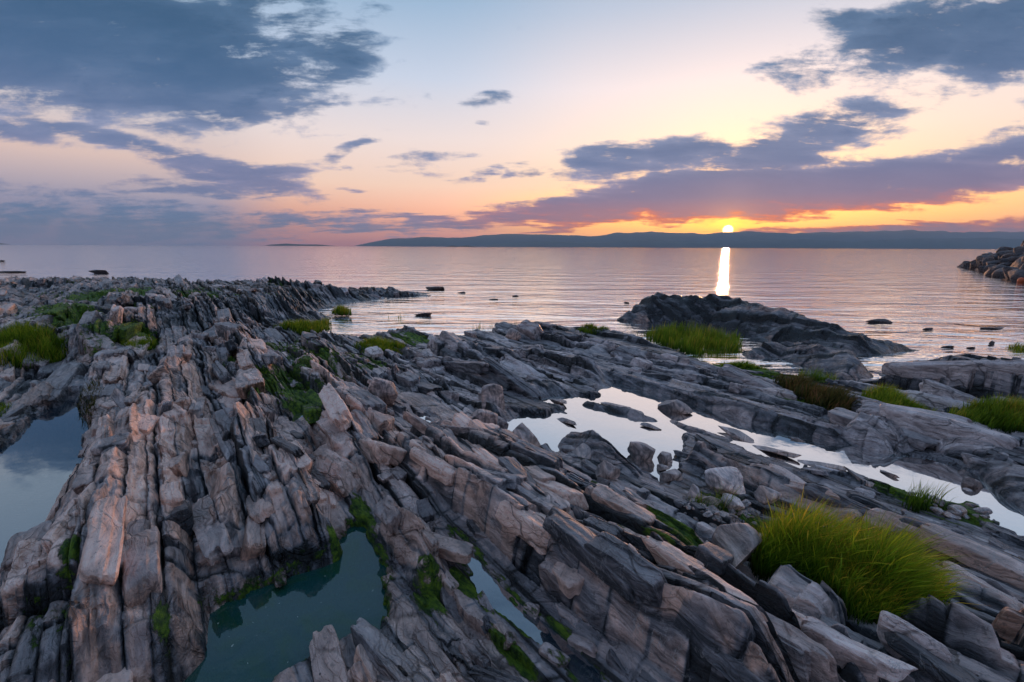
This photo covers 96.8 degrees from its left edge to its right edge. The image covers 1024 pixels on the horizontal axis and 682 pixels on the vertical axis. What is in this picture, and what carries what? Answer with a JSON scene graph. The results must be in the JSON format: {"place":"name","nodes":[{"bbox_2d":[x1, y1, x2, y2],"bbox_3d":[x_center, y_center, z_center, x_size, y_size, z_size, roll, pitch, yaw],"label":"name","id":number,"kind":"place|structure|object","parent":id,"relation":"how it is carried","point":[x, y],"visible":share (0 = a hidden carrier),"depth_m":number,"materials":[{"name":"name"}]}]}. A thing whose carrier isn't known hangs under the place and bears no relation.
{"place":"outdoors","nodes":[
{"label":"outdoors","id":0,"kind":"place"},
{"bbox_2d":[0,399,88,566],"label":"tide pool","id":1,"kind":"structure","parent":0,"point":[40,459],"depth_m":4.40,"materials":[{"name":"liquid"}]},
{"bbox_2d":[0,244,1023,381],"bbox_3d":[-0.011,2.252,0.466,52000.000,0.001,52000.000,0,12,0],"label":"sea","id":2,"kind":"structure","parent":0,"point":[910,294],"depth_m":31.72,"materials":[{"name":"liquid"}]},
{"bbox_2d":[957,240,1023,281],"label":"breakwater","id":3,"kind":"object","parent":2,"relation":"in","point":[1005,262],"visible":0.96,"depth_m":41.91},
{"bbox_2d":[0,275,1023,681],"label":"bedrock ground","id":4,"kind":"structure","parent":0,"point":[220,581],"depth_m":4.25,"materials":[{"name":"stone"}]},
{"bbox_2d":[0,366,14,381],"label":"loose rock","id":5,"kind":"object","parent":4,"relation":"on","point":[7,374],"visible":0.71,"depth_m":7.12,"materials":[{"name":"stone"}]},
{"bbox_2d":[0,404,26,419],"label":"loose rock","id":6,"kind":"object","parent":4,"relation":"on","point":[21,408],"visible":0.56,"depth_m":5.50,"materials":[{"name":"stone"}]},
{"bbox_2d":[0,276,112,288],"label":"rock ridge","id":7,"kind":"object","parent":4,"relation":"on","point":[47,283],"visible":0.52,"depth_m":19.00,"materials":[{"name":"stone"}]},
{"bbox_2d":[0,297,112,380],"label":"rock ridge","id":8,"kind":"object","parent":4,"relation":"on","point":[68,313],"visible":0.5,"depth_m":9.62,"materials":[{"name":"stone"}]},
{"bbox_2d":[0,318,68,368],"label":"grass clump","id":9,"kind":"object","parent":8,"relation":"on","point":[45,344],"visible":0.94,"depth_m":7.86,"materials":[{"name":"plant"}]},
{"bbox_2d":[19,342,151,408],"bbox_3d":[-6.665,0.509,7.289,1.124,0.629,4.308,-7,14,-31],"label":"rock ledge","id":10,"kind":"object","parent":4,"relation":"on","point":[51,390],"visible":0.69,"depth_m":6.54,"materials":[{"name":"stone"}]},
{"bbox_2d":[76,376,103,427],"bbox_3d":[-5.454,0.728,5.861,0.356,0.308,1.771,-9,15,-36],"label":"grass clump","id":11,"kind":"object","parent":4,"relation":"on","point":[92,400],"visible":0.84,"depth_m":5.74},
{"bbox_2d":[0,289,199,363],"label":"rock ridge","id":12,"kind":"object","parent":4,"relation":"on","point":[125,319],"visible":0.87,"depth_m":9.15,"materials":[{"name":"stone"}]},
{"bbox_2d":[0,330,220,681],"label":"rock ridge","id":13,"kind":"object","parent":4,"relation":"on","point":[98,578],"visible":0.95,"depth_m":2.56,"materials":[{"name":"stone"}]},
{"bbox_2d":[121,333,157,350],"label":"grass clump","id":14,"kind":"object","parent":4,"relation":"on","point":[142,342],"visible":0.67,"depth_m":8.62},
{"bbox_2d":[190,353,281,565],"bbox_3d":[-2.888,0.851,5.002,0.671,0.681,5.016,-6,13,-26],"label":"rock outcrop","id":15,"kind":"object","parent":4,"relation":"on","point":[226,526],"visible":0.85,"depth_m":3.53,"materials":[{"name":"stone"}]},
{"bbox_2d":[202,308,308,419],"bbox_3d":[-4.658,0.216,7.854,1.118,0.820,7.038,-8,14,-34],"label":"rock outcrop","id":16,"kind":"object","parent":4,"relation":"on","point":[241,348],"visible":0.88,"depth_m":6.47,"materials":[{"name":"stone"}]},
{"bbox_2d":[263,328,284,340],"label":"loose rock","id":17,"kind":"object","parent":4,"relation":"on","point":[274,333],"visible":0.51,"depth_m":10.62,"materials":[{"name":"stone"}]},
{"bbox_2d":[184,526,386,681],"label":"tide pool","id":18,"kind":"structure","parent":4,"relation":"on","point":[264,634],"depth_m":2.70,"materials":[{"name":"green liquid"}]},
{"bbox_2d":[274,570,286,587],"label":"loose rock","id":19,"kind":"object","parent":18,"relation":"on","point":[280,579],"visible":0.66,"depth_m":2.92,"materials":[{"name":"stone"}]},
{"bbox_2d":[242,433,342,576],"bbox_3d":[-1.763,1.194,3.599,0.625,0.610,1.490,-7,14,-32],"label":"rock outcrop","id":20,"kind":"object","parent":4,"relation":"on","point":[300,535],"visible":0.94,"depth_m":3.24,"materials":[{"name":"stone"}]},
{"bbox_2d":[274,317,332,334],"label":"grass clump","id":21,"kind":"object","parent":4,"relation":"on","point":[317,326],"visible":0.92,"depth_m":11.47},
{"bbox_2d":[246,276,383,301],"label":"rock ridge","id":22,"kind":"object","parent":4,"relation":"on","point":[344,294],"visible":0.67,"depth_m":20.01,"materials":[{"name":"stone"}]},
{"bbox_2d":[332,304,351,315],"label":"grass clump","id":23,"kind":"object","parent":4,"relation":"on","point":[342,310],"visible":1,"depth_m":15.02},
{"bbox_2d":[287,331,406,496],"bbox_3d":[-2.753,0.688,6.746,1.092,0.957,6.646,-6,13,-29],"label":"rock ledge","id":24,"kind":"object","parent":4,"relation":"on","point":[348,418],"visible":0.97,"depth_m":4.83,"materials":[{"name":"stone"}]},
{"bbox_2d":[309,618,436,681],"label":"rock block","id":25,"kind":"object","parent":4,"relation":"on","point":[379,656],"visible":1,"depth_m":2.25,"materials":[{"name":"stone"}]},
{"bbox_2d":[365,346,383,359],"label":"loose rock","id":26,"kind":"object","parent":4,"relation":"on","point":[374,352],"visible":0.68,"depth_m":8.95,"materials":[{"name":"stone"}]},
{"bbox_2d":[352,333,406,353],"bbox_3d":[-2.783,0.059,9.677,1.406,0.395,1.008,9,15,37],"label":"grass clump","id":27,"kind":"object","parent":4,"relation":"on","point":[381,342],"visible":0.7,"depth_m":9.73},
{"bbox_2d":[368,377,397,406],"bbox_3d":[-1.631,0.664,5.818,0.411,0.422,0.294,11,16,42],"label":"boulder","id":28,"kind":"object","parent":4,"relation":"on","point":[384,390],"visible":0.84,"depth_m":5.70,"materials":[{"name":"stone"}]},
{"bbox_2d":[377,471,393,482],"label":"loose rock","id":29,"kind":"object","parent":4,"relation":"on","point":[385,477],"visible":1,"depth_m":3.91,"materials":[{"name":"stone"}]},
{"bbox_2d":[355,289,430,296],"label":"rock ridge","id":30,"kind":"object","parent":4,"relation":"on","point":[381,293],"visible":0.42,"depth_m":21.19,"materials":[{"name":"stone"}]},
{"bbox_2d":[390,466,406,481],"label":"loose rock","id":31,"kind":"object","parent":4,"relation":"on","point":[398,472],"visible":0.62,"depth_m":4.00,"materials":[{"name":"stone"}]},
{"bbox_2d":[373,495,473,621],"bbox_3d":[-0.615,1.401,3.070,0.411,0.428,1.268,-11,16,-43],"label":"rock block","id":32,"kind":"object","parent":4,"relation":"on","point":[415,547],"visible":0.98,"depth_m":2.97,"materials":[{"name":"stone"}]},
{"bbox_2d":[416,498,433,522],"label":"loose rock","id":33,"kind":"object","parent":4,"relation":"on","point":[425,511],"visible":0.8,"depth_m":3.60,"materials":[{"name":"stone"}]},
{"bbox_2d":[372,363,479,400],"bbox_3d":[-1.425,0.748,6.972,2.535,0.597,0.732,9,15,36],"label":"rock block","id":34,"kind":"object","parent":4,"relation":"on","point":[407,380],"visible":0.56,"depth_m":6.83,"materials":[{"name":"stone"}]},
{"bbox_2d":[400,390,519,420],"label":"rock ridge","id":35,"kind":"object","parent":4,"relation":"on","point":[463,404],"visible":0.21,"depth_m":6.13,"materials":[{"name":"stone"}]},
{"bbox_2d":[411,621,523,681],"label":"rock ledge","id":36,"kind":"object","parent":4,"relation":"on","point":[457,659],"visible":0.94,"depth_m":2.30,"materials":[{"name":"stone"}]},
{"bbox_2d":[469,409,497,424],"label":"boulder","id":37,"kind":"object","parent":4,"relation":"on","point":[485,416],"visible":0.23,"depth_m":5.34,"materials":[{"name":"stone"}]},
{"bbox_2d":[383,347,588,399],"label":"rock ridge","id":38,"kind":"object","parent":4,"relation":"on","point":[485,371],"visible":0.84,"depth_m":7.24,"materials":[{"name":"stone"}]},
{"bbox_2d":[481,384,504,409],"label":"boulder","id":39,"kind":"object","parent":4,"relation":"on","point":[492,393],"visible":0.62,"depth_m":5.97,"materials":[{"name":"stone"}]},
{"bbox_2d":[503,631,516,650],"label":"loose rock","id":40,"kind":"object","parent":4,"relation":"on","point":[510,638],"visible":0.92,"depth_m":2.42,"materials":[{"name":"stone"}]},
{"bbox_2d":[505,328,520,340],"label":"boulder","id":41,"kind":"object","parent":4,"relation":"on","point":[513,334],"visible":0.78,"depth_m":10.92,"materials":[{"name":"stone"}]},
{"bbox_2d":[413,331,614,389],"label":"rock ridge","id":42,"kind":"object","parent":4,"relation":"on","point":[552,365],"visible":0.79,"depth_m":8.36,"materials":[{"name":"stone"}]},
{"bbox_2d":[452,529,600,681],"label":"tide pool","id":43,"kind":"structure","parent":4,"relation":"on","point":[580,667],"depth_m":2.60,"materials":[{"name":"liquid"}]},
{"bbox_2d":[477,590,495,613],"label":"loose rock","id":44,"kind":"object","parent":43,"relation":"on","point":[482,598],"visible":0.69,"depth_m":2.70,"materials":[{"name":"stone"}]},
{"bbox_2d":[523,602,539,618],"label":"loose rock","id":45,"kind":"object","parent":43,"relation":"on","point":[530,609],"visible":0.9,"depth_m":2.65,"materials":[{"name":"stone"}]},
{"bbox_2d":[512,423,540,447],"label":"boulder","id":46,"kind":"object","parent":4,"relation":"on","point":[523,431],"visible":0.54,"depth_m":4.99,"materials":[{"name":"stone"}]},
{"bbox_2d":[539,642,570,667],"bbox_3d":[0.208,1.639,2.362,0.181,0.073,0.083,9,15,38],"label":"loose rock","id":47,"kind":"object","parent":4,"relation":"on","point":[549,652],"visible":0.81,"depth_m":2.34,"materials":[{"name":"stone"}]},
{"bbox_2d":[434,418,704,546],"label":"rock ridge","id":48,"kind":"object","parent":4,"relation":"on","point":[689,534],"visible":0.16,"depth_m":3.44,"materials":[{"name":"stone"}]},
{"bbox_2d":[558,606,581,622],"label":"loose rock","id":49,"kind":"object","parent":4,"relation":"on","point":[565,612],"visible":0.91,"depth_m":2.60,"materials":[{"name":"stone"}]},
{"bbox_2d":[572,443,590,458],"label":"boulder","id":50,"kind":"object","parent":4,"relation":"on","point":[582,450],"visible":0.48,"depth_m":4.70,"materials":[{"name":"stone"}]},
{"bbox_2d":[567,633,597,657],"bbox_3d":[0.381,1.626,2.423,0.181,0.077,0.062,11,16,41],"label":"loose rock","id":51,"kind":"object","parent":4,"relation":"on","point":[577,642],"visible":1,"depth_m":2.41,"materials":[{"name":"stone"}]},
{"bbox_2d":[580,458,596,472],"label":"loose rock","id":52,"kind":"object","parent":4,"relation":"on","point":[587,464],"visible":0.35,"depth_m":4.38,"materials":[{"name":"stone"}]},
{"bbox_2d":[577,322,609,334],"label":"grass clump","id":53,"kind":"object","parent":4,"relation":"on","point":[591,326],"visible":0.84,"depth_m":12.06,"materials":[{"name":"green plant"}]},
{"bbox_2d":[381,411,811,681],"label":"rock ridge","id":54,"kind":"object","parent":4,"relation":"on","point":[671,622],"visible":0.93,"depth_m":2.46,"materials":[{"name":"stone"}]},
{"bbox_2d":[558,430,642,484],"bbox_3d":[0.950,1.192,4.644,0.466,0.400,1.529,-6,13,-29],"label":"rock block","id":55,"kind":"object","parent":4,"relation":"on","point":[602,449],"visible":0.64,"depth_m":4.56,"materials":[{"name":"stone"}]},
{"bbox_2d":[595,460,619,478],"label":"boulder","id":56,"kind":"object","parent":4,"relation":"on","point":[605,469],"visible":0.92,"depth_m":4.11,"materials":[{"name":"stone"}]},
{"bbox_2d":[606,648,628,677],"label":"loose rock","id":57,"kind":"object","parent":4,"relation":"on","point":[613,661],"visible":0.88,"depth_m":2.29,"materials":[{"name":"stone"}]},
{"bbox_2d":[630,357,652,368],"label":"loose rock","id":58,"kind":"object","parent":4,"relation":"on","point":[641,362],"visible":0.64,"depth_m":8.30,"materials":[{"name":"stone"}]},
{"bbox_2d":[440,411,845,681],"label":"rock ridge","id":59,"kind":"object","parent":4,"relation":"on","point":[602,506],"visible":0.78,"depth_m":3.01,"materials":[{"name":"stone"}]},
{"bbox_2d":[492,319,796,399],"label":"rock ridge","id":60,"kind":"object","parent":4,"relation":"on","point":[528,329],"visible":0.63,"depth_m":8.82,"materials":[{"name":"stone"}]},
{"bbox_2d":[636,669,656,681],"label":"loose rock","id":61,"kind":"object","parent":4,"relation":"on","point":[644,676],"visible":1,"depth_m":2.17,"materials":[{"name":"stone"}]},
{"bbox_2d":[641,372,671,379],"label":"loose rock","id":62,"kind":"object","parent":4,"relation":"on","point":[660,376],"visible":0.62,"depth_m":7.60,"materials":[{"name":"stone"}]},
{"bbox_2d":[637,321,743,356],"bbox_3d":[4.462,-0.179,11.356,2.683,0.646,2.784,-8,14,-36],"label":"reed clump","id":63,"kind":"object","parent":4,"relation":"on","point":[693,340],"visible":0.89,"depth_m":11.03,"materials":[{"name":"green plant"}]},
{"bbox_2d":[687,484,699,499],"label":"stone","id":64,"kind":"object","parent":4,"relation":"on","point":[694,491],"visible":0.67,"depth_m":3.85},
{"bbox_2d":[670,420,732,440],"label":"rock ridge","id":65,"kind":"object","parent":4,"relation":"on","point":[691,429],"visible":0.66,"depth_m":5.47,"materials":[{"name":"stone"}]},
{"bbox_2d":[688,486,746,511],"bbox_3d":[1.722,1.308,3.747,0.525,0.303,0.277,-4,12,-20],"label":"grass clump","id":66,"kind":"object","parent":4,"relation":"on","point":[701,498],"visible":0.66,"depth_m":3.73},
{"bbox_2d":[705,466,745,494],"bbox_3d":[1.919,1.256,4.086,0.375,0.230,0.220,12,16,44],"label":"stone","id":67,"kind":"object","parent":4,"relation":"on","point":[728,478],"visible":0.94,"depth_m":4.04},
{"bbox_2d":[721,493,744,510],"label":"stone","id":68,"kind":"object","parent":4,"relation":"on","point":[736,504],"visible":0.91,"depth_m":3.72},
{"bbox_2d":[712,523,762,567],"bbox_3d":[1.520,1.377,3.071,0.275,0.355,0.365,0,12,0],"label":"boulder","id":69,"kind":"object","parent":4,"relation":"on","point":[740,542],"visible":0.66,"depth_m":2.98,"materials":[{"name":"stone"}]},
{"bbox_2d":[729,382,746,393],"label":"loose rock","id":70,"kind":"object","parent":4,"relation":"on","point":[735,387],"visible":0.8,"depth_m":6.98,"materials":[{"name":"stone"}]},
{"bbox_2d":[718,359,775,370],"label":"reed clump","id":71,"kind":"object","parent":4,"relation":"on","point":[744,364],"visible":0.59,"depth_m":8.48,"materials":[{"name":"green plant"}]},
{"bbox_2d":[506,382,1023,535],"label":"tide pool","id":72,"kind":"structure","parent":4,"relation":"on","point":[619,432],"depth_m":5.19,"materials":[{"name":"liquid"}]},
{"bbox_2d":[582,401,657,421],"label":"rock ridge","id":73,"kind":"object","parent":72,"relation":"in","point":[625,411],"visible":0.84,"depth_m":6.09,"materials":[{"name":"stone"}]},
{"bbox_2d":[627,441,655,461],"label":"boulder","id":74,"kind":"object","parent":72,"relation":"in","point":[640,451],"visible":0.81,"depth_m":4.75,"materials":[{"name":"stone"}]},
{"bbox_2d":[657,451,672,464],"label":"boulder","id":75,"kind":"object","parent":72,"relation":"on","point":[664,457],"visible":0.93,"depth_m":4.70,"materials":[{"name":"stone"}]},
{"bbox_2d":[660,469,682,481],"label":"boulder","id":76,"kind":"object","parent":72,"relation":"on","point":[671,475],"visible":0.84,"depth_m":4.31,"materials":[{"name":"stone"}]},
{"bbox_2d":[658,399,692,413],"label":"boulder","id":77,"kind":"object","parent":72,"relation":"on","point":[678,406],"visible":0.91,"depth_m":6.14,"materials":[{"name":"stone"}]},
{"bbox_2d":[719,426,753,442],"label":"boulder","id":78,"kind":"object","parent":72,"relation":"on","point":[738,434],"visible":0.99,"depth_m":5.36,"materials":[{"name":"stone"}]},
{"bbox_2d":[752,445,800,457],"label":"boulder","id":79,"kind":"object","parent":72,"relation":"on","point":[779,452],"visible":0.99,"depth_m":4.88,"materials":[{"name":"stone"}]},
{"bbox_2d":[798,460,846,469],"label":"boulder","id":80,"kind":"object","parent":72,"relation":"on","point":[813,463],"visible":0.82,"depth_m":4.63,"materials":[{"name":"stone"}]},
{"bbox_2d":[961,476,982,488],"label":"stone","id":81,"kind":"object","parent":72,"relation":"on","point":[970,482],"visible":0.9,"depth_m":4.24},
{"bbox_2d":[616,292,918,355],"bbox_3d":[6.723,-0.657,12.851,3.269,1.081,7.567,-9,15,-39],"label":"rock island","id":82,"kind":"object","parent":4,"relation":"on","point":[727,312],"visible":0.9,"depth_m":12.59,"materials":[{"name":"stone"}]},
{"bbox_2d":[604,368,931,459],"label":"rock ridge","id":83,"kind":"object","parent":4,"relation":"on","point":[747,411],"visible":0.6,"depth_m":5.96,"materials":[{"name":"stone"}]},
{"bbox_2d":[754,485,781,504],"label":"stone","id":84,"kind":"object","parent":4,"relation":"on","point":[761,493],"visible":0.98,"depth_m":3.82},
{"bbox_2d":[767,565,847,627],"bbox_3d":[1.649,1.490,2.565,0.648,0.352,0.495,-9,15,-39],"label":"rock block","id":85,"kind":"object","parent":4,"relation":"on","point":[805,596],"visible":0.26,"depth_m":2.48,"materials":[{"name":"stone"}]},
{"bbox_2d":[742,340,873,380],"bbox_3d":[5.998,0.343,9.203,1.767,0.547,2.432,-3,12,-17],"label":"rock island","id":86,"kind":"object","parent":4,"relation":"on","point":[843,364],"visible":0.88,"depth_m":9.03,"materials":[{"name":"stone"}]},
{"bbox_2d":[773,370,861,410],"bbox_3d":[4.548,0.693,6.617,0.849,0.360,1.623,0,12,0],"label":"grass clump","id":87,"kind":"object","parent":4,"relation":"on","point":[827,397],"visible":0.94,"depth_m":6.46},
{"bbox_2d":[798,367,838,380],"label":"reed clump","id":88,"kind":"object","parent":4,"relation":"on","point":[820,378],"visible":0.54,"depth_m":7.75,"materials":[{"name":"green plant"}]},
{"bbox_2d":[685,441,1023,592],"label":"rock ridge","id":89,"kind":"object","parent":4,"relation":"on","point":[1003,567],"visible":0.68,"depth_m":3.64,"materials":[{"name":"stone"}]},
{"bbox_2d":[844,466,873,486],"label":"boulder","id":90,"kind":"object","parent":4,"relation":"on","point":[860,477],"visible":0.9,"depth_m":4.35,"materials":[{"name":"stone"}]},
{"bbox_2d":[801,614,917,681],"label":"rock ledge","id":91,"kind":"object","parent":4,"relation":"on","point":[856,659],"visible":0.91,"depth_m":2.07,"materials":[{"name":"stone"}]},
{"bbox_2d":[745,483,987,625],"bbox_3d":[2.060,1.273,2.757,1.194,0.628,0.850,9,14,36],"label":"grass tuft","id":92,"kind":"object","parent":4,"relation":"on","point":[870,573],"visible":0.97,"depth_m":2.64,"materials":[{"name":"plant"}]},
{"bbox_2d":[859,382,937,410],"bbox_3d":[5.220,0.773,6.142,0.814,0.403,0.982,8,14,32],"label":"grass clump","id":93,"kind":"object","parent":4,"relation":"on","point":[888,395],"visible":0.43,"depth_m":6.05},
{"bbox_2d":[823,526,1023,610],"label":"rock ledge","id":94,"kind":"object","parent":4,"relation":"on","point":[993,594],"visible":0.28,"depth_m":2.78,"materials":[{"name":"stone"}]},
{"bbox_2d":[827,403,1019,452],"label":"rock ridge","id":95,"kind":"object","parent":4,"relation":"on","point":[891,428],"visible":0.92,"depth_m":5.07,"materials":[{"name":"stone"}]},
{"bbox_2d":[901,481,953,513],"bbox_3d":[3.631,1.328,3.914,0.549,0.395,0.228,-4,12,-20],"label":"clump","id":96,"kind":"object","parent":4,"relation":"on","point":[917,501],"visible":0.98,"depth_m":3.89,"materials":[{"name":"green plant"}]},
{"bbox_2d":[877,611,982,681],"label":"rock block","id":97,"kind":"object","parent":4,"relation":"on","point":[928,657],"visible":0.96,"depth_m":2.09,"materials":[{"name":"stone"}]},
{"bbox_2d":[847,393,1023,465],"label":"rock ridge","id":98,"kind":"object","parent":4,"relation":"on","point":[955,447],"visible":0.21,"depth_m":4.85,"materials":[{"name":"stone"}]},
{"bbox_2d":[859,359,1023,401],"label":"rock ridge","id":99,"kind":"object","parent":4,"relation":"on","point":[978,379],"visible":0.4,"depth_m":6.51,"materials":[{"name":"stone"}]},
{"bbox_2d":[904,594,1000,668],"bbox_3d":[2.321,1.493,2.413,0.328,0.350,0.381,-8,15,-36],"label":"rock block","id":100,"kind":"object","parent":4,"relation":"on","point":[962,630],"visible":0.89,"depth_m":2.30,"materials":[{"name":"stone"}]},
{"bbox_2d":[892,379,1023,438],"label":"rock ridge","id":101,"kind":"object","parent":4,"relation":"on","point":[931,393],"visible":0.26,"depth_m":6.16,"materials":[{"name":"stone"}]},
{"bbox_2d":[947,392,1023,433],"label":"grass clump","id":102,"kind":"object","parent":101,"relation":"on","point":[1005,415],"visible":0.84,"depth_m":5.55,"materials":[{"name":"plant"}]},
{"bbox_2d":[961,446,1023,508],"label":"rock block","id":103,"kind":"object","parent":4,"relation":"on","point":[1001,474],"visible":0.63,"depth_m":4.28,"materials":[{"name":"stone"}]},
{"bbox_2d":[982,522,1016,536],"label":"loose rock","id":104,"kind":"object","parent":4,"relation":"on","point":[990,527],"visible":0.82,"depth_m":3.57,"materials":[{"name":"stone"}]},
{"bbox_2d":[988,536,1014,549],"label":"loose rock","id":105,"kind":"object","parent":4,"relation":"on","point":[993,541],"visible":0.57,"depth_m":3.39,"materials":[{"name":"stone"}]},
{"bbox_2d":[991,607,1023,660],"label":"rock block","id":106,"kind":"object","parent":4,"relation":"on","point":[1007,624],"visible":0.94,"depth_m":2.40,"materials":[{"name":"stone"}]},
{"bbox_2d":[0,0,1023,245],"label":"sky","id":107,"kind":"structure","parent":0,"point":[123,122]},
{"bbox_2d":[356,230,1023,246],"bbox_3d":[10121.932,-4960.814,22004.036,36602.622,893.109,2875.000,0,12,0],"label":"hills","id":108,"kind":"structure","parent":0,"point":[485,240],"depth_m":21569.95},
{"bbox_2d":[479,238,1023,248],"bbox_3d":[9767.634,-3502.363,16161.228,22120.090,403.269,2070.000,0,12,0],"label":"hills","id":109,"kind":"structure","parent":0,"point":[960,243],"depth_m":15699.59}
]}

